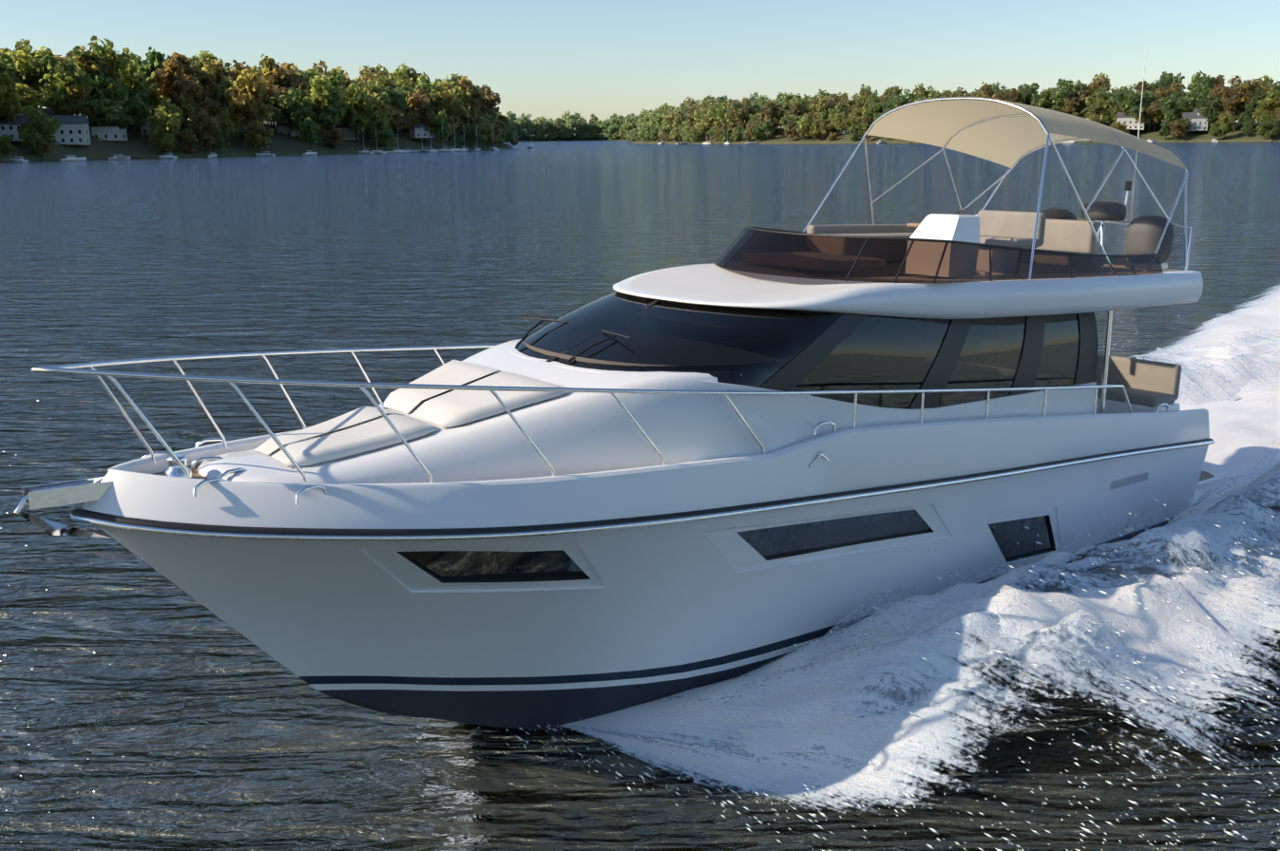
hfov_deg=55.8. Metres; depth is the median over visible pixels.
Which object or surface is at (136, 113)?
tree
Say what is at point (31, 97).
tree
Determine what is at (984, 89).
tree
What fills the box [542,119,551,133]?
tree
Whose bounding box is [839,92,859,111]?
tree
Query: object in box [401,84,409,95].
tree
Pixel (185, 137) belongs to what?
tree
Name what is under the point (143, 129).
house
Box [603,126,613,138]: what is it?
tree
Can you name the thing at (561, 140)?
bank ground
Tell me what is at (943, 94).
tree
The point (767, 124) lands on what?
tree
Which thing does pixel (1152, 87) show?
tree
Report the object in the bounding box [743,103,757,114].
tree
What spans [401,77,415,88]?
tree
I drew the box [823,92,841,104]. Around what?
tree
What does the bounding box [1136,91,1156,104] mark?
tree
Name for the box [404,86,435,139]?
tree
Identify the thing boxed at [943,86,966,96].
tree
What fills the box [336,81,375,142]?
tree
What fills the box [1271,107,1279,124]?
tree
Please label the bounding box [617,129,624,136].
tree
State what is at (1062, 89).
tree
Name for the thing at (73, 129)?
house
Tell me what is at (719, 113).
tree
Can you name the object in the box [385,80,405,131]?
tree
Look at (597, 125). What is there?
tree
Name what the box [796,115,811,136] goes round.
tree
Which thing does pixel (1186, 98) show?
tree
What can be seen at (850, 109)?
tree
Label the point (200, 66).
tree
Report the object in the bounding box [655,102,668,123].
tree
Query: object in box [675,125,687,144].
shore boat
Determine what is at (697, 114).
tree
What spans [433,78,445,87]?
tree
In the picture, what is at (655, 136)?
tree
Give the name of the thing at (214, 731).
water
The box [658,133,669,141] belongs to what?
tree
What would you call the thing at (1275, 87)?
tree
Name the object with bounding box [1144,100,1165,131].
tree
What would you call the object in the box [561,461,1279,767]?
foam spray
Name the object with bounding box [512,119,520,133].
tree
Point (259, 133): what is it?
tree
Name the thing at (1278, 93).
tree
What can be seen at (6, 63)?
tree
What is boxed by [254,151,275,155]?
shore boat
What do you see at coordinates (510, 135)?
tree
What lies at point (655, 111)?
tree
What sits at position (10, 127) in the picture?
house
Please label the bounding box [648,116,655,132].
tree
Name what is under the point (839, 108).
tree
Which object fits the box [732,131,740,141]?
tree
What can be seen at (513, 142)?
tree
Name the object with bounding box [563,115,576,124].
tree
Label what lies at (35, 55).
tree
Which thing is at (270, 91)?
tree
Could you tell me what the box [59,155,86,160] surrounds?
shore boat
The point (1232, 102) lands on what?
tree
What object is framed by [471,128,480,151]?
shore boat
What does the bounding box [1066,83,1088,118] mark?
tree
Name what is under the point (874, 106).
tree
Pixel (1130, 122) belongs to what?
house
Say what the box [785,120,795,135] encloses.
tree
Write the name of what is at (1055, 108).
tree
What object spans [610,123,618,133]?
tree
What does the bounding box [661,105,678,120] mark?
tree
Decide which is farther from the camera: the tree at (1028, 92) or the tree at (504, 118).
the tree at (1028, 92)
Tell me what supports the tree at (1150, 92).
on the bank ground at (1235, 135)
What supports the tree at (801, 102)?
on the bank ground at (1235, 135)
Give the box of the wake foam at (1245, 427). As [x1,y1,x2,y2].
[1142,281,1279,507]
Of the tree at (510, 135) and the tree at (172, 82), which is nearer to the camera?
the tree at (172, 82)
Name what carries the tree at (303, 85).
on the bank ground at (143, 147)
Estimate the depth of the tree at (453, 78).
642.04 m
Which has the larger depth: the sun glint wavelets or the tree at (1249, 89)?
the tree at (1249, 89)
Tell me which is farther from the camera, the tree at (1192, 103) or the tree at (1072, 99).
the tree at (1072, 99)
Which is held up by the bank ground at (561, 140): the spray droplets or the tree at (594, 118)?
the tree at (594, 118)
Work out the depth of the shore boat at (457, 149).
578.97 m
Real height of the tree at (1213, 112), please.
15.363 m
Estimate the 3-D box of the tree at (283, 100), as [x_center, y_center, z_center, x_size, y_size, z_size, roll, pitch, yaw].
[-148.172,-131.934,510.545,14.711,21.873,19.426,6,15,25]
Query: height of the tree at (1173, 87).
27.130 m
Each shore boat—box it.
[10,156,28,162]
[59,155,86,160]
[108,154,130,159]
[158,153,177,158]
[207,152,217,157]
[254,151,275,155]
[302,151,317,154]
[357,132,374,153]
[371,124,387,152]
[386,128,410,152]
[404,148,420,152]
[419,126,433,152]
[434,123,455,152]
[444,126,465,151]
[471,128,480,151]
[490,124,499,150]
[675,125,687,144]
[745,141,758,144]
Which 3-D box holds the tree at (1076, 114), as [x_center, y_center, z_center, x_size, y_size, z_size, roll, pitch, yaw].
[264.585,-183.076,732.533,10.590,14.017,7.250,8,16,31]
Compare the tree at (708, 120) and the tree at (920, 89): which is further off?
the tree at (708, 120)
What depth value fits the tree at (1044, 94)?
757.95 m
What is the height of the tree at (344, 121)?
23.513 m
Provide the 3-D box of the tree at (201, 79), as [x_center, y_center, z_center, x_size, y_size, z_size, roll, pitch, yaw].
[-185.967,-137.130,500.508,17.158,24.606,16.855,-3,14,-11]
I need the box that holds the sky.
[0,0,1279,135]
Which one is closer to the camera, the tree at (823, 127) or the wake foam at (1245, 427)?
the wake foam at (1245, 427)
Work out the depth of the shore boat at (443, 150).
569.93 m
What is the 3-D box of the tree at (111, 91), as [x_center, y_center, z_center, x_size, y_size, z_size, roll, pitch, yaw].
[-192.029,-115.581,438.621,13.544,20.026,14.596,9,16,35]
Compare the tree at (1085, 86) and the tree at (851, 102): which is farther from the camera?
the tree at (851, 102)
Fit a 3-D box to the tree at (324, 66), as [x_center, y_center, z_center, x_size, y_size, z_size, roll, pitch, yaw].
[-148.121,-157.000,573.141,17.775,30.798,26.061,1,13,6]
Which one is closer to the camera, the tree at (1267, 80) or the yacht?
the yacht
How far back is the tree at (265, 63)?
528.71 m
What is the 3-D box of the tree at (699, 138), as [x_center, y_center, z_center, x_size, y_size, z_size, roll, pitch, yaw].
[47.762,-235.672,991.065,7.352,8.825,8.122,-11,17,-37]
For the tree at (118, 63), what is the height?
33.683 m
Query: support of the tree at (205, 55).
on the bank ground at (143, 147)
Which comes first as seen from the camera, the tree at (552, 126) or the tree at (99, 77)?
the tree at (99, 77)
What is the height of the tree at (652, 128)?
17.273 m
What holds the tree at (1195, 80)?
on the bank ground at (1235, 135)
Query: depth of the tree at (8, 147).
383.53 m
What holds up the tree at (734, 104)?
on the bank ground at (1235, 135)
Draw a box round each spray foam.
[1130,328,1279,404]
[1135,347,1279,404]
[1183,355,1279,404]
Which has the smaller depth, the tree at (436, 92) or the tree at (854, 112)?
the tree at (436, 92)
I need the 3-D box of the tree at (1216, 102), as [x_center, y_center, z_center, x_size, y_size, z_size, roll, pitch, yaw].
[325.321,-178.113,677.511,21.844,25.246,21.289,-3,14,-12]
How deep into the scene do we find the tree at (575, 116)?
2549.29 m
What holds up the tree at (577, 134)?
on the bank ground at (561, 140)
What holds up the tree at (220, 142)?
on the bank ground at (143, 147)
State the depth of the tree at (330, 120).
519.92 m
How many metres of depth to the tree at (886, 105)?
827.98 m
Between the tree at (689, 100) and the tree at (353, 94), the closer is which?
the tree at (353, 94)
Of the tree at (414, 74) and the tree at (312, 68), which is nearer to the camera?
the tree at (312, 68)
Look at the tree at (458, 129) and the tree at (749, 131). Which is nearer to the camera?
the tree at (458, 129)
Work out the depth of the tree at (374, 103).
551.81 m
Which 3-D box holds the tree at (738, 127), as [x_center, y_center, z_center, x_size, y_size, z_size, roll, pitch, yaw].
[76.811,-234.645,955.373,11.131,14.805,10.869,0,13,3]
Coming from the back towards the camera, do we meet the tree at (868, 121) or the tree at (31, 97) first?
the tree at (868, 121)
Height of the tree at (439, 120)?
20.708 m
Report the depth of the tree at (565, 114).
2534.93 m
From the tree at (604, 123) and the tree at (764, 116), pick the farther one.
the tree at (604, 123)
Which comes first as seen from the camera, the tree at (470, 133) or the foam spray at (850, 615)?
the foam spray at (850, 615)
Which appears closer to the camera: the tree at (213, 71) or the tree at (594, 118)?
the tree at (213, 71)
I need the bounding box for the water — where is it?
[0,140,1279,850]
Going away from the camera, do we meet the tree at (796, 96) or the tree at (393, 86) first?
the tree at (393, 86)
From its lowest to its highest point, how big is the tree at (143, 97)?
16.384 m
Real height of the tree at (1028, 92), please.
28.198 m
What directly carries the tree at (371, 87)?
on the bank ground at (143, 147)
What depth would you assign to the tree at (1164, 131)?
678.79 m
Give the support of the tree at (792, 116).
on the bank ground at (1235, 135)
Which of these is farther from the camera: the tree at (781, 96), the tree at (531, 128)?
the tree at (531, 128)
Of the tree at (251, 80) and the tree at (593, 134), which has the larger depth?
the tree at (593, 134)
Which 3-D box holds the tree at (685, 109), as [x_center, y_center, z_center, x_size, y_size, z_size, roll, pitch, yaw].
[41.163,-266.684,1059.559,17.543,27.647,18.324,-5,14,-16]
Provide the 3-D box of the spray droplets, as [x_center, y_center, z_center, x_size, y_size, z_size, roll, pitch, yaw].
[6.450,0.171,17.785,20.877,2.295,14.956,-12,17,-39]
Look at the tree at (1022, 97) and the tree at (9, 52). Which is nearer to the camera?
the tree at (9, 52)
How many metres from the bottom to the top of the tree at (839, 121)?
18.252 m
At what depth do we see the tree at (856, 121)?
846.46 m
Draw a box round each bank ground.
[0,119,513,162]
[501,133,627,142]
[630,120,1279,144]
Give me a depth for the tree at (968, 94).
798.31 m
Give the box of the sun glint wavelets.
[0,363,123,850]
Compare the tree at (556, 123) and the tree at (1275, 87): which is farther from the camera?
the tree at (556, 123)
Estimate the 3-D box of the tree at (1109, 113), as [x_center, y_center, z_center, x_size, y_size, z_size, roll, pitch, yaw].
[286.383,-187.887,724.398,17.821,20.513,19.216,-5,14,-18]
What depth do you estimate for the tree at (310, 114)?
513.06 m
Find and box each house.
[0,114,32,141]
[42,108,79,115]
[42,114,90,145]
[89,120,127,140]
[140,115,150,135]
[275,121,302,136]
[333,123,359,140]
[409,121,435,138]
[837,128,857,133]
[1116,110,1146,130]
[1182,112,1209,131]
[1192,108,1215,127]
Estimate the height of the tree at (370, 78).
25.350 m
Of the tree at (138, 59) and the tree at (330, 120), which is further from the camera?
the tree at (330, 120)
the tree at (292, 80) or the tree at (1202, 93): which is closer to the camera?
the tree at (292, 80)
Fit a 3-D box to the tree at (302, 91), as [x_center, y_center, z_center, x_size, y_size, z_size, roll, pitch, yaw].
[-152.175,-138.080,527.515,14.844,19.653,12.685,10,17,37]
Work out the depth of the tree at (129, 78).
462.38 m
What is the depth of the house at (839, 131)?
877.92 m
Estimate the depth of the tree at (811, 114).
905.74 m
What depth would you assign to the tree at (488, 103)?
684.98 m
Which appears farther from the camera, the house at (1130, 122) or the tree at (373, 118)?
the house at (1130, 122)
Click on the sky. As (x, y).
(547, 59)
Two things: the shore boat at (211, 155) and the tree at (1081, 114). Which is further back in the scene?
the tree at (1081, 114)
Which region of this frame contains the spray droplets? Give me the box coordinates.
[505,313,1279,850]
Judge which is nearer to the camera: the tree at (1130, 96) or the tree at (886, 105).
the tree at (1130, 96)
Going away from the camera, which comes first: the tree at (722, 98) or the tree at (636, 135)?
the tree at (722, 98)
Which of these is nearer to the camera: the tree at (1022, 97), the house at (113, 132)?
the house at (113, 132)
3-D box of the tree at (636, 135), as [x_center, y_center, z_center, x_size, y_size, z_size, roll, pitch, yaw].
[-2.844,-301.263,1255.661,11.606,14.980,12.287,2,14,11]
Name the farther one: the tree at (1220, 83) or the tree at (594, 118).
the tree at (594, 118)
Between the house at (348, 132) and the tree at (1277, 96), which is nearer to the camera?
the house at (348, 132)
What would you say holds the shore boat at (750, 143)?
on the water
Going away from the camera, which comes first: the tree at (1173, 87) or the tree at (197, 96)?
the tree at (197, 96)
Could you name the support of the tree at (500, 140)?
on the bank ground at (143, 147)
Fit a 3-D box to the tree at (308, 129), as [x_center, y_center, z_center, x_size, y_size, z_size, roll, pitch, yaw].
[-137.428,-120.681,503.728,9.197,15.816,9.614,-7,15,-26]
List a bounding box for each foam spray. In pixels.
[559,489,1279,815]
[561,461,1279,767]
[662,454,1278,704]
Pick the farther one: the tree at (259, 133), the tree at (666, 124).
the tree at (666, 124)
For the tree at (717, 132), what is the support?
on the bank ground at (1235, 135)
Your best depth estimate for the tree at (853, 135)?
841.56 m
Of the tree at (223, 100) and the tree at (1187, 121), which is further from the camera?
the tree at (1187, 121)
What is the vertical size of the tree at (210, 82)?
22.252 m
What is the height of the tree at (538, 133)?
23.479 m
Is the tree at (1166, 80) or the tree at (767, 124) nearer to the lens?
the tree at (1166, 80)
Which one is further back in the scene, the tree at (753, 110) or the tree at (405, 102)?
the tree at (753, 110)
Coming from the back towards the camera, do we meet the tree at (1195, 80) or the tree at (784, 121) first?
the tree at (784, 121)
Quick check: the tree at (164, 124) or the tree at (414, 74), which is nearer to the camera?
the tree at (164, 124)
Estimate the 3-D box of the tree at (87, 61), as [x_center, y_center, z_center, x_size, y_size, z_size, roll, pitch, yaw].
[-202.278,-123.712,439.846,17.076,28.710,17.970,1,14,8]
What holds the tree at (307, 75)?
on the bank ground at (143, 147)
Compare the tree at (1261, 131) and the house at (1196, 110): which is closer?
the tree at (1261, 131)
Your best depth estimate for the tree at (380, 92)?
572.26 m
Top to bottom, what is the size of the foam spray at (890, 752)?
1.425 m
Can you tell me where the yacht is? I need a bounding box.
[13,51,1221,730]
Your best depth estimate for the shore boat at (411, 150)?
550.36 m
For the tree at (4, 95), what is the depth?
394.26 m
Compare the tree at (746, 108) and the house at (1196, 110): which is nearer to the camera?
the house at (1196, 110)
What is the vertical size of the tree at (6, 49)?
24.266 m
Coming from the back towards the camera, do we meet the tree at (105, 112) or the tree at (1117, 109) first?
the tree at (1117, 109)
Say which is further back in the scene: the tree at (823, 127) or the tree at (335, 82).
the tree at (823, 127)
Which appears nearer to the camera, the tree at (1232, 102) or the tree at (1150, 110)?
the tree at (1232, 102)
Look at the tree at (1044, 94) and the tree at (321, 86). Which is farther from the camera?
the tree at (1044, 94)
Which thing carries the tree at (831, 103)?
on the bank ground at (1235, 135)
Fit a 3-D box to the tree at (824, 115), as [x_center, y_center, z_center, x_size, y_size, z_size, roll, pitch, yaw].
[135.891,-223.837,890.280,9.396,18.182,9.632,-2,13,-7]
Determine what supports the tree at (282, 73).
on the bank ground at (143, 147)
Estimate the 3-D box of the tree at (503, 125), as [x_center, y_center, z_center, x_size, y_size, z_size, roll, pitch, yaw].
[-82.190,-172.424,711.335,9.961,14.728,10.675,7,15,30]
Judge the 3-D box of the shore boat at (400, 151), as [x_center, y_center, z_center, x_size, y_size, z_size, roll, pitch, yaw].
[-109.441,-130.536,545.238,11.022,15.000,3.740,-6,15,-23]
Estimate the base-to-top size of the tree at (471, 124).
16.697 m
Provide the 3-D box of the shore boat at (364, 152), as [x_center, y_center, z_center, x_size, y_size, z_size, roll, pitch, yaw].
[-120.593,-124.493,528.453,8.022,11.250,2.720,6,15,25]
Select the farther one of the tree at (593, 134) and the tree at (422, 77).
the tree at (593, 134)
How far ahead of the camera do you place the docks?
426.84 m
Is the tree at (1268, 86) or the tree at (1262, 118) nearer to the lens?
the tree at (1262, 118)
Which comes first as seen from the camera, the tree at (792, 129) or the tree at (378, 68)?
the tree at (378, 68)
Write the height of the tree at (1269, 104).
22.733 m
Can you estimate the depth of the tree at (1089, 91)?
743.09 m
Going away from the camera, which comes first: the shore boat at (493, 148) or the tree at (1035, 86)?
the shore boat at (493, 148)
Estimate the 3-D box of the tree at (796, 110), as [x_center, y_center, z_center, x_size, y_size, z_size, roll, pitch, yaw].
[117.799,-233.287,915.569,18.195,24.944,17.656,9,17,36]
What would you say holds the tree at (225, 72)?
on the bank ground at (143, 147)
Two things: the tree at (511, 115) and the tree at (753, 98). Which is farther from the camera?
the tree at (511, 115)
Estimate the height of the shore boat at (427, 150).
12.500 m
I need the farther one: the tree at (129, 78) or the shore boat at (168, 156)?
the tree at (129, 78)
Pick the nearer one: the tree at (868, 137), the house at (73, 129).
the house at (73, 129)
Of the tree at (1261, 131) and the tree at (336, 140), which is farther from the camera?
the tree at (1261, 131)
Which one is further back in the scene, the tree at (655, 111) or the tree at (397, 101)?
the tree at (655, 111)
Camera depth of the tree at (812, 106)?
913.84 m
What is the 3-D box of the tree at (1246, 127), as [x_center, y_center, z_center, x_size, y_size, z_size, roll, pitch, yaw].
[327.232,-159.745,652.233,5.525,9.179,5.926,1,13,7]
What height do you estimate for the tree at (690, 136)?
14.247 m
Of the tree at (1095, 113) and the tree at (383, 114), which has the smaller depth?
the tree at (383, 114)
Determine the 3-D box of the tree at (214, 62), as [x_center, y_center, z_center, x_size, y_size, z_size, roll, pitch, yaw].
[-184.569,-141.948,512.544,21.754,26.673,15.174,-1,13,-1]
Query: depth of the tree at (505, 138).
695.14 m
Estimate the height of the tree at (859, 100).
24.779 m
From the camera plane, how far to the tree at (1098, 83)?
741.33 m
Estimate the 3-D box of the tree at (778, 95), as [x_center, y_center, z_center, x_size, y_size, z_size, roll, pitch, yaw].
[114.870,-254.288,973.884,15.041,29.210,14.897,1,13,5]
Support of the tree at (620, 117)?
on the bank ground at (561, 140)
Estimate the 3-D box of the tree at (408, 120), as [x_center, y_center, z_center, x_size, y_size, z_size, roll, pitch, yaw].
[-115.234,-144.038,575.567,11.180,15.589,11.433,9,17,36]
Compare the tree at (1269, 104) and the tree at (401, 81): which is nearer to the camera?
the tree at (401, 81)
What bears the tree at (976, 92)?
on the bank ground at (1235, 135)
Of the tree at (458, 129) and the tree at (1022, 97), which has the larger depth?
the tree at (1022, 97)
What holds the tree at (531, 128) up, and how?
on the bank ground at (561, 140)
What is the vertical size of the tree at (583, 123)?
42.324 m
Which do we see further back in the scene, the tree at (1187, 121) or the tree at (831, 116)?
the tree at (831, 116)
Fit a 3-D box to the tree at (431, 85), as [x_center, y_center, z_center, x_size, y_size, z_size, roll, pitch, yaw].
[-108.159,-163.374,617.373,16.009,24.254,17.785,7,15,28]
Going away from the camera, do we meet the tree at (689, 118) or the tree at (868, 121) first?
the tree at (868, 121)
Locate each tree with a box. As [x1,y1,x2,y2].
[0,47,27,60]
[0,50,13,63]
[0,53,29,101]
[0,69,23,121]
[0,91,11,118]
[0,133,16,162]
[11,49,42,91]
[11,83,50,116]
[13,62,36,89]
[14,38,54,108]
[17,105,61,160]
[28,130,56,161]
[29,52,57,98]
[41,56,93,115]
[54,55,69,62]
[56,80,95,119]
[65,45,112,125]
[70,44,120,108]
[85,97,134,141]
[86,78,134,116]
[87,35,133,96]
[116,57,151,129]
[126,51,149,92]
[126,88,154,133]
[126,93,148,140]
[136,46,166,105]
[144,105,181,153]
[145,96,183,136]
[150,55,198,115]
[151,135,174,154]
[152,87,171,112]
[159,75,198,103]
[167,51,210,97]
[170,94,196,131]
[174,128,198,154]
[183,54,209,72]
[183,72,204,117]
[186,110,221,152]
[190,62,208,85]
[191,96,230,143]
[193,50,233,71]
[194,63,223,101]
[198,73,221,101]
[202,57,227,86]
[210,131,229,153]
[213,61,240,88]
[214,76,241,113]
[216,68,235,80]
[216,109,237,148]
[219,74,232,88]
[223,85,266,130]
[226,66,274,129]
[229,59,257,74]
[229,128,247,147]
[242,119,274,152]
[254,53,281,127]
[259,61,305,103]
[262,78,287,132]
[266,87,307,138]
[280,77,297,88]
[282,86,305,99]
[283,62,300,73]
[283,95,300,120]
[286,101,314,140]
[288,68,321,90]
[293,77,314,99]
[293,90,348,142]
[298,117,321,151]
[300,66,322,77]
[303,75,344,141]
[309,123,325,142]
[312,59,347,88]
[322,127,344,150]
[324,68,344,101]
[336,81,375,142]
[340,89,371,132]
[343,73,362,89]
[351,71,382,81]
[358,65,384,80]
[361,81,379,96]
[363,91,387,140]
[363,111,389,147]
[366,75,391,86]
[368,83,395,99]
[369,128,398,151]
[372,101,393,130]
[375,63,395,80]
[375,84,406,118]
[375,112,392,131]
[384,102,408,130]
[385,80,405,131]
[390,77,406,87]
[392,62,412,81]
[395,107,413,138]
[400,87,415,132]
[400,112,420,138]
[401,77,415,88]
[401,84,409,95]
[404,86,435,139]
[406,67,425,88]
[408,78,438,111]
[414,81,438,98]
[416,72,431,83]
[421,111,436,145]
[428,89,458,110]
[429,109,452,149]
[431,87,465,140]
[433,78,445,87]
[434,105,449,129]
[437,79,477,118]
[439,81,473,122]
[445,74,475,134]
[445,116,458,146]
[455,102,481,132]
[456,76,487,131]
[459,123,485,147]
[461,110,479,132]
[472,116,492,138]
[476,84,500,118]
[477,121,489,150]
[481,84,499,120]
[482,122,498,150]
[489,118,501,145]
[496,112,513,127]
[496,119,510,135]
[496,132,503,143]
[497,128,507,144]
[504,123,516,145]
[505,111,515,122]
[509,134,517,147]
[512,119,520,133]
[515,117,530,131]
[519,128,529,138]
[520,113,531,120]
[521,116,531,131]
[524,122,535,134]
[531,116,548,133]
[534,130,540,140]
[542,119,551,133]
[550,123,560,133]
[552,117,561,139]
[557,128,565,137]
[560,110,570,120]
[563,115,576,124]
[566,119,574,133]
[569,127,575,136]
[571,118,579,138]
[572,112,580,119]
[573,132,582,139]
[577,118,588,132]
[584,131,590,140]
[589,113,598,128]
[589,129,597,138]
[591,120,602,133]
[599,119,611,134]
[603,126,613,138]
[605,117,616,126]
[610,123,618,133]
[616,114,625,124]
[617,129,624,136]
[621,115,632,131]
[624,116,636,130]
[631,128,640,141]
[634,108,648,126]
[636,114,646,130]
[638,124,646,139]
[640,109,651,128]
[642,126,649,143]
[648,107,660,118]
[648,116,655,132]
[648,125,658,142]
[649,129,659,142]
[652,114,662,128]
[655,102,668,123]
[657,125,669,135]
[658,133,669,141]
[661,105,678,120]
[661,114,670,131]
[663,108,680,128]
[669,101,690,115]
[670,129,682,142]
[671,109,686,130]
[679,105,689,121]
[683,96,696,105]
[683,126,692,144]
[684,102,698,128]
[687,127,703,142]
[692,101,704,139]
[695,134,703,141]
[696,101,714,139]
[700,97,722,127]
[706,101,730,129]
[706,128,715,139]
[710,95,727,101]
[712,126,725,140]
[718,129,731,142]
[724,97,740,133]
[725,100,745,124]
[725,105,745,131]
[730,121,744,132]
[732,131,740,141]
[733,98,752,130]
[740,128,750,141]
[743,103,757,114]
[744,120,757,140]
[745,114,760,128]
[749,92,770,103]
[750,125,766,140]
[752,95,769,107]
[752,103,760,110]
[757,99,784,136]
[762,119,774,135]
[766,101,781,136]
[773,92,784,128]
[775,102,785,133]
[776,92,786,128]
[779,92,796,112]
[780,114,794,138]
[783,100,808,120]
[783,123,798,140]
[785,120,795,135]
[789,96,809,115]
[790,113,798,123]
[793,93,801,98]
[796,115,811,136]
[798,113,811,137]
[799,114,812,138]
[803,94,813,101]
[803,98,812,111]
[805,95,827,114]
[807,111,815,120]
[808,119,821,137]
[812,96,830,119]
[815,117,827,137]
[817,89,832,100]
[817,121,829,139]
[818,109,828,119]
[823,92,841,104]
[824,97,843,133]
[826,108,840,134]
[827,132,837,140]
[834,103,843,113]
[834,111,851,137]
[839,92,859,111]
[842,98,857,114]
[842,114,858,133]
[844,104,858,114]
[848,108,862,125]
[848,130,858,141]
[851,95,868,117]
[855,87,878,113]
[855,114,867,136]
[855,121,871,134]
[856,115,873,127]
[857,83,878,99]
[861,95,884,120]
[861,127,870,139]
[872,113,883,121]
[876,94,892,102]
[877,100,896,117]
[878,95,889,112]
[882,88,915,114]
[883,85,902,95]
[913,82,936,99]
[914,91,938,101]
[935,89,951,97]
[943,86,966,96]
[951,91,964,96]
[963,92,976,96]
[971,88,982,95]
[974,81,993,97]
[983,92,1003,100]
[991,81,1009,93]
[994,88,1018,101]
[1003,88,1026,104]
[1016,83,1035,104]
[1017,82,1039,105]
[1030,94,1048,107]
[1034,89,1056,109]
[1049,105,1059,111]
[1050,77,1084,113]
[1058,87,1087,114]
[1061,101,1078,114]
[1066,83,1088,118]
[1071,112,1083,117]
[1079,103,1086,118]
[1080,87,1116,123]
[1083,79,1097,106]
[1084,102,1106,124]
[1085,74,1110,101]
[1088,114,1097,142]
[1095,72,1111,91]
[1104,99,1113,122]
[1106,87,1119,94]
[1108,85,1152,133]
[1108,94,1124,120]
[1108,103,1131,123]
[1112,121,1129,133]
[1132,80,1150,93]
[1134,101,1165,133]
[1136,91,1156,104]
[1138,80,1165,124]
[1144,90,1159,127]
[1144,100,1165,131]
[1150,71,1185,94]
[1152,80,1186,101]
[1157,118,1170,139]
[1159,91,1186,131]
[1168,118,1188,142]
[1170,117,1192,137]
[1178,95,1193,111]
[1184,87,1203,112]
[1185,70,1205,95]
[1191,73,1219,109]
[1199,104,1221,132]
[1200,87,1228,124]
[1202,75,1241,131]
[1207,123,1224,138]
[1215,88,1242,123]
[1218,110,1237,138]
[1235,77,1262,116]
[1237,103,1259,133]
[1241,120,1253,135]
[1243,91,1266,112]
[1252,91,1279,119]
[1254,113,1268,137]
[1256,118,1273,139]
[1257,75,1273,125]
[1257,82,1272,95]
[1257,90,1279,111]
[1260,117,1279,141]
[1267,80,1279,93]
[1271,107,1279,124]
[1272,92,1279,117]
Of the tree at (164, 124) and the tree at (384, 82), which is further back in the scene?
the tree at (384, 82)
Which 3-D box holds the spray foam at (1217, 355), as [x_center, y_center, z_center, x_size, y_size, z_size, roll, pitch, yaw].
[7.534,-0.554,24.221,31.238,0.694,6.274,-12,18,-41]
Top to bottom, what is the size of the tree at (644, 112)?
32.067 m
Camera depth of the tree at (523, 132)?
2405.88 m
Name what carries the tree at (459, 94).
on the bank ground at (143, 147)
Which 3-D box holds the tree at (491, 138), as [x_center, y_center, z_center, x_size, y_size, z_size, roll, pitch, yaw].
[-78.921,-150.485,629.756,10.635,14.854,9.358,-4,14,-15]
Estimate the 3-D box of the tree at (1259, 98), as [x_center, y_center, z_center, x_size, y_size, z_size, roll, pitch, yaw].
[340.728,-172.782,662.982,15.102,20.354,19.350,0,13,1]
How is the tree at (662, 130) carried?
on the bank ground at (1235, 135)
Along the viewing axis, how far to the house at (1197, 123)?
678.70 m
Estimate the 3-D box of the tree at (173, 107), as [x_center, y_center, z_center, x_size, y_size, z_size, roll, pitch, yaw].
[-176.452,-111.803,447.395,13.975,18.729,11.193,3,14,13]
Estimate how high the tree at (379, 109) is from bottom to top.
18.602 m
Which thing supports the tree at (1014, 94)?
on the bank ground at (1235, 135)
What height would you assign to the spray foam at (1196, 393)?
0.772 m
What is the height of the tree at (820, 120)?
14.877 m
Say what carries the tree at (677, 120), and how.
on the bank ground at (1235, 135)
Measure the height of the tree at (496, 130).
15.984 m
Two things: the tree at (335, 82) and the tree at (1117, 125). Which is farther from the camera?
the tree at (1117, 125)
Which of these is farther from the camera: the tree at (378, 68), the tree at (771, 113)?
the tree at (771, 113)
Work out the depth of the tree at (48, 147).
394.94 m
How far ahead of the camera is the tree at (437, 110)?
599.50 m
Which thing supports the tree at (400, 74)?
on the bank ground at (143, 147)
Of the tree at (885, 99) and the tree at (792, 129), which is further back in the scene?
the tree at (792, 129)
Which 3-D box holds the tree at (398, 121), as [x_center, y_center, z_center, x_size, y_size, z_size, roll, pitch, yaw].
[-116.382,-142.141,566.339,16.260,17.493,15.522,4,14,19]
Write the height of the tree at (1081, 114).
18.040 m
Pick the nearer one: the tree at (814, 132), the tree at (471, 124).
the tree at (471, 124)
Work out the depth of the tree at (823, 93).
926.20 m
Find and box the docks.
[0,139,1206,162]
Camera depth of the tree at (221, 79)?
505.02 m
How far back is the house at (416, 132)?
583.54 m
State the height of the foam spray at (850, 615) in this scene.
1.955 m
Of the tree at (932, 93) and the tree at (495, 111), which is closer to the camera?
the tree at (495, 111)
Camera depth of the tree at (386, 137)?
541.68 m
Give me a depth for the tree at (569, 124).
2492.81 m
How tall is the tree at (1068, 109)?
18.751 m

